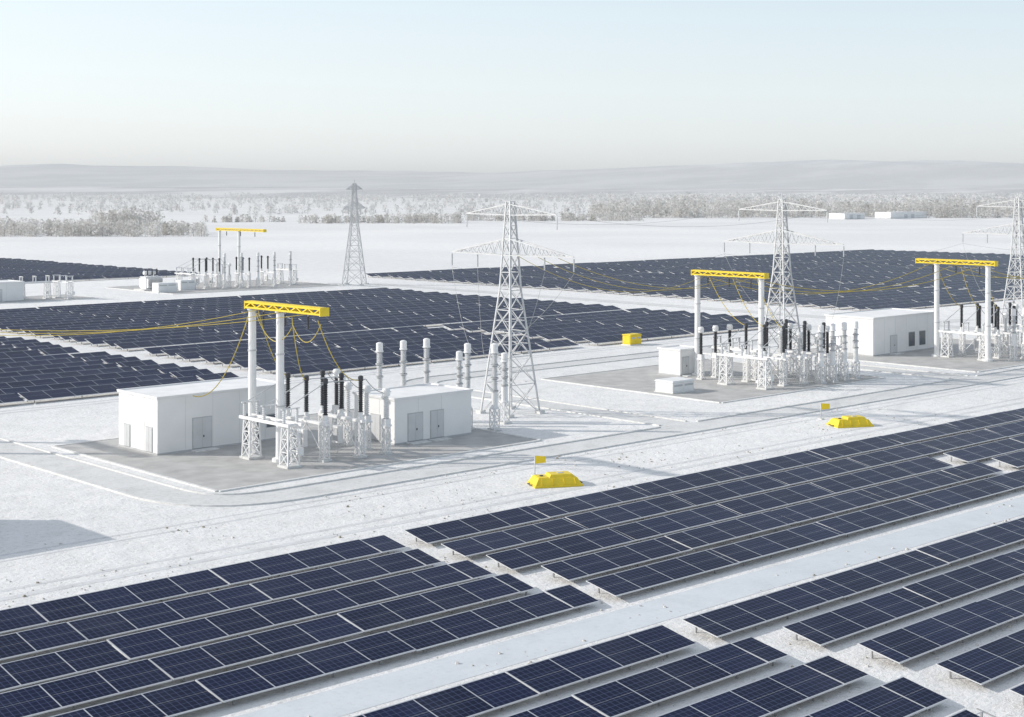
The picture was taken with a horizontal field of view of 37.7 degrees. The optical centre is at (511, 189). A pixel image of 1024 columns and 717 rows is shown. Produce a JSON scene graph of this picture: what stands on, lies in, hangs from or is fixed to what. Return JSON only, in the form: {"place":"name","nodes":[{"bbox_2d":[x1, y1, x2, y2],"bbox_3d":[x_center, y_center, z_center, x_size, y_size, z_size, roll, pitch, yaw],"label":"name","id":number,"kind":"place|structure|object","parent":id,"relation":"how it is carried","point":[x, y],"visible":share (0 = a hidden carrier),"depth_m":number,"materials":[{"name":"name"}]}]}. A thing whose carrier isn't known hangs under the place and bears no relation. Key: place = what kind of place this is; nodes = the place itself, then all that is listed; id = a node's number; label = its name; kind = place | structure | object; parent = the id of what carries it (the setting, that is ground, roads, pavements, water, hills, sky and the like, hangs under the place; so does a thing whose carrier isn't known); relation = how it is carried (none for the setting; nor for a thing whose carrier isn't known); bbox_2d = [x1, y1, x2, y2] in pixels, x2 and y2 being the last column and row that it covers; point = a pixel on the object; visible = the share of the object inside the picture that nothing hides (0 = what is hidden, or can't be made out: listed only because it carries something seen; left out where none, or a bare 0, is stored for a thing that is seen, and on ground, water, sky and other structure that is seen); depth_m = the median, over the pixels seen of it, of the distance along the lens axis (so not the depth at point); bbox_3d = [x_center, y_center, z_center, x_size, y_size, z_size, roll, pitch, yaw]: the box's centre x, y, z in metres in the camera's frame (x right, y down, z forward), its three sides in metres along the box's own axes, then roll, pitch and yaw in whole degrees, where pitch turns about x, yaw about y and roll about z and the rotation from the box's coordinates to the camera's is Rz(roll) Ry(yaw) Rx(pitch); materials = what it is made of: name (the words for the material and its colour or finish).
{"place":"outdoors","nodes":[
{"label":"outdoors","id":0,"kind":"place"},
{"bbox_2d":[0,198,1023,716],"bbox_3d":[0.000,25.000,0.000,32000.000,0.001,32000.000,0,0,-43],"label":"ground","id":1,"kind":"structure","parent":0,"point":[38,508],"depth_m":150.90,"materials":[{"name":"white snow"}]},
{"bbox_2d":[0,294,97,303],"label":"concrete pad","id":2,"kind":"object","parent":1,"relation":"on","point":[37,298],"visible":0.66,"depth_m":344.79,"materials":[{"name":"concrete"}]},
{"bbox_2d":[0,282,23,301],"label":"walls","id":3,"kind":"structure","parent":2,"relation":"on","point":[12,291],"depth_m":335.99,"materials":[{"name":"paint"}]},
{"bbox_2d":[52,275,74,298],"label":"disconnect switch","id":4,"kind":"object","parent":2,"relation":"on","point":[68,286],"visible":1,"depth_m":344.69,"materials":[{"name":"metal"}]},
{"bbox_2d":[0,258,197,281],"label":"solar panel array","id":5,"kind":"object","parent":1,"relation":"on","point":[15,269],"visible":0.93,"depth_m":443.11,"materials":[{"name":"glass"}]},
{"bbox_2d":[0,216,209,236],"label":"distant trees","id":6,"kind":"object","parent":1,"relation":"on","point":[88,227],"visible":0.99,"depth_m":816.40,"materials":[{"name":"white plant"}]},
{"bbox_2d":[88,206,164,225],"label":"distant trees","id":7,"kind":"object","parent":1,"relation":"on","point":[123,217],"visible":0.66,"depth_m":1024.86,"materials":[{"name":"white plant"}]},
{"bbox_2d":[0,535,406,633],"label":"solar panel row","id":8,"kind":"object","parent":1,"relation":"on","point":[53,611],"visible":0.9,"depth_m":92.87,"materials":[{"name":"glass"}]},
{"bbox_2d":[0,548,441,659],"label":"solar panel row","id":9,"kind":"object","parent":1,"relation":"on","point":[49,637],"visible":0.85,"depth_m":88.30,"materials":[{"name":"glass"}]},
{"bbox_2d":[104,279,339,293],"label":"concrete pad","id":10,"kind":"object","parent":1,"relation":"on","point":[253,284],"visible":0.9,"depth_m":383.69,"materials":[{"name":"concrete"}]},
{"bbox_2d":[134,268,162,290],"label":"power transformer","id":11,"kind":"object","parent":10,"relation":"on","point":[146,282],"visible":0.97,"depth_m":374.04,"materials":[{"name":"metal"}]},
{"bbox_2d":[152,282,177,292],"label":"equipment cabinet","id":12,"kind":"object","parent":10,"relation":"on","point":[161,287],"visible":1,"depth_m":365.30,"materials":[{"name":"metal"}]},
{"bbox_2d":[216,228,266,282],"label":"line gantry","id":13,"kind":"object","parent":10,"relation":"on","point":[219,230],"visible":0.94,"depth_m":395.20,"materials":[{"name":"metal"}]},
{"bbox_2d":[0,560,492,691],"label":"solar panel row","id":14,"kind":"object","parent":1,"relation":"on","point":[59,664],"visible":0.9,"depth_m":83.94,"materials":[{"name":"glass"}]},
{"bbox_2d":[0,573,534,716],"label":"solar panel row","id":15,"kind":"object","parent":1,"relation":"on","point":[50,696],"visible":0.91,"depth_m":79.67,"materials":[{"name":"glass"}]},
{"bbox_2d":[52,408,540,491],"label":"concrete pad","id":16,"kind":"object","parent":1,"relation":"on","point":[224,468],"visible":0.66,"depth_m":139.33,"materials":[{"name":"concrete"}]},
{"bbox_2d":[118,386,286,454],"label":"walls","id":17,"kind":"structure","parent":16,"relation":"on","point":[169,421],"depth_m":144.27,"materials":[{"name":"paint"}]},
{"bbox_2d":[124,412,275,452],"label":"doors and windows","id":18,"kind":"structure","parent":17,"relation":"in","point":[202,432],"depth_m":144.18,"materials":[{"name":"metal"}]},
{"bbox_2d":[117,376,285,399],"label":"roof","id":19,"kind":"structure","parent":17,"relation":"on","point":[178,390],"depth_m":147.81,"materials":[{"name":"white paint"}]},
{"bbox_2d":[239,400,303,468],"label":"disconnect switch","id":20,"kind":"object","parent":16,"relation":"on","point":[276,421],"visible":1,"depth_m":136.33,"materials":[{"name":"metal"}]},
{"bbox_2d":[247,373,382,408],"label":"busbar","id":21,"kind":"object","parent":20,"relation":"on","point":[314,389],"visible":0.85,"depth_m":139.83,"materials":[{"name":"metal"}]},
{"bbox_2d":[244,300,328,462],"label":"line gantry","id":22,"kind":"object","parent":16,"relation":"on","point":[251,306],"visible":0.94,"depth_m":137.72,"materials":[{"name":"metal"}]},
{"bbox_2d":[284,372,331,462],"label":"circuit breaker","id":23,"kind":"object","parent":16,"relation":"on","point":[324,423],"visible":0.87,"depth_m":139.21,"materials":[{"name":"white paint"}]},
{"bbox_2d":[0,256,1023,396],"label":"yellow power line","id":24,"kind":"object","parent":23,"relation":"attached to","point":[246,321],"visible":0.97,"depth_m":162.71,"materials":[{"name":"metal"}]},
{"bbox_2d":[331,369,339,437],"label":"instrument transformer","id":25,"kind":"object","parent":16,"relation":"on","point":[335,406],"visible":0.66,"depth_m":150.94,"materials":[{"name":"metal"}]},
{"bbox_2d":[316,370,367,458],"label":"circuit breaker","id":26,"kind":"object","parent":16,"relation":"on","point":[337,433],"visible":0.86,"depth_m":141.31,"materials":[{"name":"white paint"}]},
{"bbox_2d":[341,382,353,446],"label":"instrument transformer","id":27,"kind":"object","parent":16,"relation":"on","point":[348,388],"visible":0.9,"depth_m":146.13,"materials":[{"name":"metal"}]},
{"bbox_2d":[361,385,372,450],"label":"instrument transformer","id":28,"kind":"object","parent":16,"relation":"on","point":[366,391],"visible":0.91,"depth_m":143.94,"materials":[{"name":"metal"}]},
{"bbox_2d":[376,342,383,388],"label":"surge arrester","id":29,"kind":"object","parent":16,"relation":"on","point":[379,363],"visible":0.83,"depth_m":156.84,"materials":[{"name":"ceramic"}]},
{"bbox_2d":[379,388,392,454],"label":"instrument transformer","id":30,"kind":"object","parent":16,"relation":"on","point":[386,422],"visible":1,"depth_m":141.75,"materials":[{"name":"metal"}]},
{"bbox_2d":[399,340,406,385],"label":"surge arrester","id":31,"kind":"object","parent":16,"relation":"on","point":[403,355],"visible":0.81,"depth_m":159.01,"materials":[{"name":"ceramic"}]},
{"bbox_2d":[354,392,471,444],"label":"walls","id":32,"kind":"structure","parent":16,"relation":"on","point":[456,407],"depth_m":149.60,"materials":[{"name":"paint"}]},
{"bbox_2d":[370,409,451,444],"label":"doors and windows","id":33,"kind":"structure","parent":32,"relation":"in","point":[415,426],"depth_m":148.78,"materials":[{"name":"metal"}]},
{"bbox_2d":[352,383,473,400],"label":"roof","id":34,"kind":"structure","parent":32,"relation":"on","point":[406,392],"depth_m":152.31,"materials":[{"name":"white paint"}]},
{"bbox_2d":[423,338,430,382],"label":"surge arrester","id":35,"kind":"object","parent":16,"relation":"on","point":[426,354],"visible":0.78,"depth_m":161.20,"materials":[{"name":"ceramic"}]},
{"bbox_2d":[464,343,474,429],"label":"surge arrester","id":36,"kind":"object","parent":16,"relation":"on","point":[467,363],"visible":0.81,"depth_m":156.02,"materials":[{"name":"ceramic"}]},
{"bbox_2d":[2,199,606,214],"bbox_3d":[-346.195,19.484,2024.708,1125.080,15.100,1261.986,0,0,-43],"label":"distant trees","id":37,"kind":"object","parent":1,"relation":"on","point":[423,207],"visible":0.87,"depth_m":1789.62,"materials":[{"name":"white plant"}]},
{"bbox_2d":[0,288,622,358],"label":"solar panel array","id":38,"kind":"object","parent":1,"relation":"on","point":[357,309],"visible":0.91,"depth_m":286.21,"materials":[{"name":"glass"}]},
{"bbox_2d":[51,585,598,716],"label":"solar panel row","id":39,"kind":"object","parent":1,"relation":"on","point":[193,695],"visible":1,"depth_m":77.98,"materials":[{"name":"glass"}]},
{"bbox_2d":[202,212,463,223],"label":"distant trees","id":40,"kind":"object","parent":1,"relation":"on","point":[420,218],"visible":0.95,"depth_m":1137.32,"materials":[{"name":"white plant"}]},
{"bbox_2d":[340,179,368,285],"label":"lattice pylon","id":41,"kind":"object","parent":1,"relation":"on","point":[355,187],"visible":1,"depth_m":394.24,"materials":[{"name":"metal"}]},
{"bbox_2d":[0,308,795,403],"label":"solar panel array","id":42,"kind":"object","parent":1,"relation":"on","point":[34,378],"visible":0.89,"depth_m":225.29,"materials":[{"name":"glass"}]},
{"bbox_2d":[487,343,501,430],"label":"surge arrester","id":43,"kind":"object","parent":1,"relation":"on","point":[494,407],"visible":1,"depth_m":155.63,"materials":[{"name":"ceramic"}]},
{"bbox_2d":[498,352,511,424],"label":"surge arrester","id":44,"kind":"object","parent":1,"relation":"on","point":[504,401],"visible":0.99,"depth_m":160.38,"materials":[{"name":"ceramic"}]},
{"bbox_2d":[0,326,1023,600],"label":"wheel tracks","id":45,"kind":"object","parent":1,"relation":"on","point":[452,482],"visible":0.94,"depth_m":123.52},
{"bbox_2d":[0,191,1023,203],"bbox_3d":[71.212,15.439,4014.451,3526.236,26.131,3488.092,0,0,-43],"label":"distant trees","id":46,"kind":"object","parent":1,"relation":"on","point":[449,197],"visible":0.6,"depth_m":3248.14,"materials":[{"name":"white plant"}]},
{"bbox_2d":[3,406,1021,716],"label":"frozen clods","id":47,"kind":"object","parent":1,"relation":"on","point":[557,538],"visible":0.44,"depth_m":104.28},
{"bbox_2d":[451,194,574,417],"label":"lattice pylon","id":48,"kind":"object","parent":1,"relation":"on","point":[510,248],"visible":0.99,"depth_m":167.85,"materials":[{"name":"metal"}]},
{"bbox_2d":[452,207,1023,359],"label":"power line","id":49,"kind":"object","parent":48,"relation":"hanging from","point":[693,262],"visible":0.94,"depth_m":188.76,"materials":[{"name":"metal"}]},
{"bbox_2d":[353,625,696,716],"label":"solar panel row","id":50,"kind":"object","parent":1,"relation":"on","point":[501,690],"visible":1,"depth_m":74.97,"materials":[{"name":"glass"}]},
{"bbox_2d":[454,210,643,220],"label":"distant trees","id":51,"kind":"object","parent":1,"relation":"on","point":[601,215],"visible":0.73,"depth_m":1215.32,"materials":[{"name":"grey plant"}]},
{"bbox_2d":[527,471,582,488],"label":"yellow equipment cover","id":52,"kind":"object","parent":1,"relation":"on","point":[557,479],"visible":1,"depth_m":126.44,"materials":[{"name":"paint"}]},
{"bbox_2d":[506,637,788,716],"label":"solar panel row","id":53,"kind":"object","parent":1,"relation":"on","point":[637,691],"visible":1,"depth_m":74.18,"materials":[{"name":"glass"}]},
{"bbox_2d":[366,249,1023,310],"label":"solar panel array","id":54,"kind":"object","parent":1,"relation":"on","point":[857,274],"visible":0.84,"depth_m":413.74,"materials":[{"name":"glass"}]},
{"bbox_2d":[541,359,884,402],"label":"concrete pad","id":55,"kind":"object","parent":1,"relation":"on","point":[640,379],"visible":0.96,"depth_m":194.34,"materials":[{"name":"concrete"}]},
{"bbox_2d":[654,377,695,393],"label":"equipment cabinet","id":56,"kind":"object","parent":55,"relation":"on","point":[673,385],"visible":1,"depth_m":184.83,"materials":[{"name":"metal"}]},
{"bbox_2d":[658,349,694,375],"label":"walls","id":57,"kind":"structure","parent":55,"relation":"on","point":[670,362],"depth_m":202.38,"materials":[{"name":"paint"}]},
{"bbox_2d":[696,327,705,379],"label":"instrument transformer","id":58,"kind":"object","parent":55,"relation":"on","point":[700,354],"visible":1,"depth_m":197.40,"materials":[{"name":"ceramic"}]},
{"bbox_2d":[711,325,719,377],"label":"instrument transformer","id":59,"kind":"object","parent":55,"relation":"on","point":[715,328],"visible":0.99,"depth_m":199.48,"materials":[{"name":"ceramic"}]},
{"bbox_2d":[691,269,768,382],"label":"line gantry","id":60,"kind":"object","parent":55,"relation":"on","point":[697,303],"visible":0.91,"depth_m":197.94,"materials":[{"name":"metal"}]},
{"bbox_2d":[709,335,757,380],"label":"disconnect switch","id":61,"kind":"object","parent":55,"relation":"on","point":[754,351],"visible":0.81,"depth_m":198.82,"materials":[{"name":"metal"}]},
{"bbox_2d":[717,342,774,389],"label":"disconnect switch","id":62,"kind":"object","parent":55,"relation":"on","point":[764,378],"visible":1,"depth_m":189.74,"materials":[{"name":"metal"}]},
{"bbox_2d":[741,323,788,386],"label":"circuit breaker","id":63,"kind":"object","parent":55,"relation":"on","point":[781,374],"visible":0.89,"depth_m":192.73,"materials":[{"name":"white paint"}]},
{"bbox_2d":[724,193,844,374],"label":"lattice pylon","id":64,"kind":"object","parent":55,"relation":"on","point":[782,204],"visible":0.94,"depth_m":204.47,"materials":[{"name":"metal"}]},
{"bbox_2d":[765,321,808,384],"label":"circuit breaker","id":65,"kind":"object","parent":55,"relation":"on","point":[804,356],"visible":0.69,"depth_m":193.29,"materials":[{"name":"white paint"}]},
{"bbox_2d":[784,319,827,380],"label":"circuit breaker","id":66,"kind":"object","parent":55,"relation":"on","point":[811,353],"visible":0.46,"depth_m":197.66,"materials":[{"name":"white paint"}]},
{"bbox_2d":[792,332,846,375],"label":"disconnect switch","id":67,"kind":"object","parent":55,"relation":"on","point":[837,347],"visible":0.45,"depth_m":202.47,"materials":[{"name":"metal"}]},
{"bbox_2d":[815,324,826,383],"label":"surge arrester","id":68,"kind":"object","parent":55,"relation":"on","point":[820,365],"visible":1,"depth_m":193.09,"materials":[{"name":"ceramic"}]},
{"bbox_2d":[827,323,838,381],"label":"surge arrester","id":69,"kind":"object","parent":55,"relation":"on","point":[832,350],"visible":1,"depth_m":194.85,"materials":[{"name":"ceramic"}]},
{"bbox_2d":[838,322,849,380],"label":"surge arrester","id":70,"kind":"object","parent":55,"relation":"on","point":[844,329],"visible":1,"depth_m":196.65,"materials":[{"name":"ceramic"}]},
{"bbox_2d":[850,321,861,378],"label":"surge arrester","id":71,"kind":"object","parent":55,"relation":"on","point":[855,360],"visible":1,"depth_m":198.40,"materials":[{"name":"ceramic"}]},
{"bbox_2d":[404,408,1023,545],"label":"solar panel row","id":72,"kind":"object","parent":1,"relation":"on","point":[453,529],"visible":0.9,"depth_m":125.22,"materials":[{"name":"glass"}]},
{"bbox_2d":[486,456,952,571],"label":"solar panel row","id":73,"kind":"object","parent":1,"relation":"on","point":[518,558],"visible":0.91,"depth_m":112.25,"materials":[{"name":"glass"}]},
{"bbox_2d":[441,420,1023,559],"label":"solar panel row","id":74,"kind":"object","parent":1,"relation":"on","point":[521,535],"visible":0.91,"depth_m":120.08,"materials":[{"name":"glass"}]},
{"bbox_2d":[656,655,868,716],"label":"solar panel row","id":75,"kind":"object","parent":1,"relation":"on","point":[778,691],"visible":1,"depth_m":72.86,"materials":[{"name":"glass"}]},
{"bbox_2d":[541,461,1002,582],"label":"solar panel row","id":76,"kind":"object","parent":1,"relation":"on","point":[583,566],"visible":0.96,"depth_m":109.40,"materials":[{"name":"glass"}]},
{"bbox_2d":[586,469,1023,598],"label":"solar panel row","id":77,"kind":"object","parent":1,"relation":"on","point":[653,575],"visible":1,"depth_m":105.28,"materials":[{"name":"glass"}]},
{"bbox_2d":[586,191,1023,217],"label":"distant trees","id":78,"kind":"object","parent":1,"relation":"on","point":[686,208],"visible":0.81,"depth_m":1385.57,"materials":[{"name":"white plant"}]},
{"bbox_2d":[597,190,1023,211],"bbox_3d":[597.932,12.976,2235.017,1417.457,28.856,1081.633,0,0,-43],"label":"distant trees","id":79,"kind":"object","parent":1,"relation":"on","point":[880,198],"visible":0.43,"depth_m":1985.19,"materials":[{"name":"white plant"}]},
{"bbox_2d":[826,415,873,427],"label":"yellow equipment cover","id":80,"kind":"object","parent":1,"relation":"on","point":[851,421],"visible":1,"depth_m":158.30,"materials":[{"name":"paint"}]},
{"bbox_2d":[682,517,1023,639],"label":"solar panel row","id":81,"kind":"object","parent":1,"relation":"on","point":[721,622],"visible":1,"depth_m":93.46,"materials":[{"name":"glass"}]},
{"bbox_2d":[802,677,948,716],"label":"solar panel row","id":82,"kind":"object","parent":1,"relation":"on","point":[902,697],"visible":1,"depth_m":71.33,"materials":[{"name":"glass"}]},
{"bbox_2d":[875,211,926,218],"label":"warehouse","id":83,"kind":"structure","parent":1,"relation":"on","point":[898,215],"depth_m":1315.57,"materials":[{"name":"white paint"}]},
{"bbox_2d":[783,547,1023,647],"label":"solar panel row","id":84,"kind":"object","parent":1,"relation":"on","point":[825,628],"visible":1,"depth_m":89.23,"materials":[{"name":"glass"}]},
{"bbox_2d":[795,337,1023,371],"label":"concrete pad","id":85,"kind":"object","parent":1,"relation":"on","point":[969,362],"visible":0.32,"depth_m":220.71,"materials":[{"name":"concrete"}]},
{"bbox_2d":[826,313,933,355],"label":"walls","id":86,"kind":"structure","parent":85,"relation":"on","point":[873,337],"depth_m":228.84,"materials":[{"name":"paint"}]},
{"bbox_2d":[824,308,933,318],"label":"roof","id":87,"kind":"structure","parent":86,"relation":"on","point":[882,313],"depth_m":233.93,"materials":[{"name":"white paint"}]},
{"bbox_2d":[846,330,925,354],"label":"doors and windows","id":88,"kind":"structure","parent":86,"relation":"attached to","point":[893,341],"depth_m":228.86,"materials":[{"name":"metal"}]},
{"bbox_2d":[915,258,997,361],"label":"line gantry","id":89,"kind":"object","parent":85,"relation":"on","point":[935,268],"visible":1,"depth_m":221.02,"materials":[{"name":"metal"}]},
{"bbox_2d":[939,321,992,360],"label":"disconnect switch","id":90,"kind":"object","parent":85,"relation":"on","point":[948,331],"visible":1,"depth_m":223.26,"materials":[{"name":"metal"}]},
{"bbox_2d":[957,304,1001,358],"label":"circuit breaker","id":91,"kind":"object","parent":85,"relation":"on","point":[976,340],"visible":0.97,"depth_m":224.43,"materials":[{"name":"white paint"}]},
{"bbox_2d":[974,303,1017,356],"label":"circuit breaker","id":92,"kind":"object","parent":85,"relation":"on","point":[995,325],"visible":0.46,"depth_m":226.53,"materials":[{"name":"white paint"}]},
{"bbox_2d":[1008,309,1018,360],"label":"surge arrester","id":93,"kind":"object","parent":85,"relation":"on","point":[1013,344],"visible":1,"depth_m":218.80,"materials":[{"name":"metal"}]},
{"bbox_2d":[858,584,1023,666],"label":"solar panel row","id":94,"kind":"object","parent":1,"relation":"on","point":[902,645],"visible":1,"depth_m":83.44,"materials":[{"name":"glass"}]},
{"bbox_2d":[936,628,1023,686],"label":"solar panel row","id":95,"kind":"object","parent":1,"relation":"on","point":[983,664],"visible":1,"depth_m":77.60,"materials":[{"name":"glass"}]},
{"bbox_2d":[943,435,1023,462],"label":"solar panel row","id":96,"kind":"object","parent":1,"relation":"on","point":[990,449],"visible":0.91,"depth_m":140.70,"materials":[{"name":"glass"}]},
{"bbox_2d":[962,198,1023,341],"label":"lattice pylon","id":97,"kind":"object","parent":1,"relation":"on","point":[1017,207],"visible":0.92,"depth_m":245.49,"materials":[{"name":"metal"}]},
{"bbox_2d":[992,450,1023,469],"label":"solar panel row","id":98,"kind":"object","parent":1,"relation":"on","point":[1015,459],"visible":0.93,"depth_m":135.36,"materials":[{"name":"glass"}]},
{"bbox_2d":[0,160,1023,188],"bbox_3d":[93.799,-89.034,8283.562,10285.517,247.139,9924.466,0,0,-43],"label":"hills","id":99,"kind":"structure","parent":0,"point":[862,174],"depth_m":8686.32,"materials":[{"name":"white snow"}]},
{"bbox_2d":[0,283,1023,506],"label":"service road","id":100,"kind":"structure","parent":0,"point":[128,484],"depth_m":147.28,"materials":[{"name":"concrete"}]},
{"bbox_2d":[0,186,1023,197],"bbox_3d":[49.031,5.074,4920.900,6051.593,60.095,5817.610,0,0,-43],"label":"hills","id":101,"kind":"structure","parent":0,"point":[213,192],"depth_m":5199.15,"materials":[{"name":"snow"}]},
{"bbox_2d":[0,0,1023,172],"label":"sky","id":102,"kind":"structure","parent":0,"point":[472,86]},
{"bbox_2d":[236,496,1023,716],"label":"service track","id":103,"kind":"structure","parent":0,"point":[365,694],"depth_m":86.27,"materials":[{"name":"snow"}]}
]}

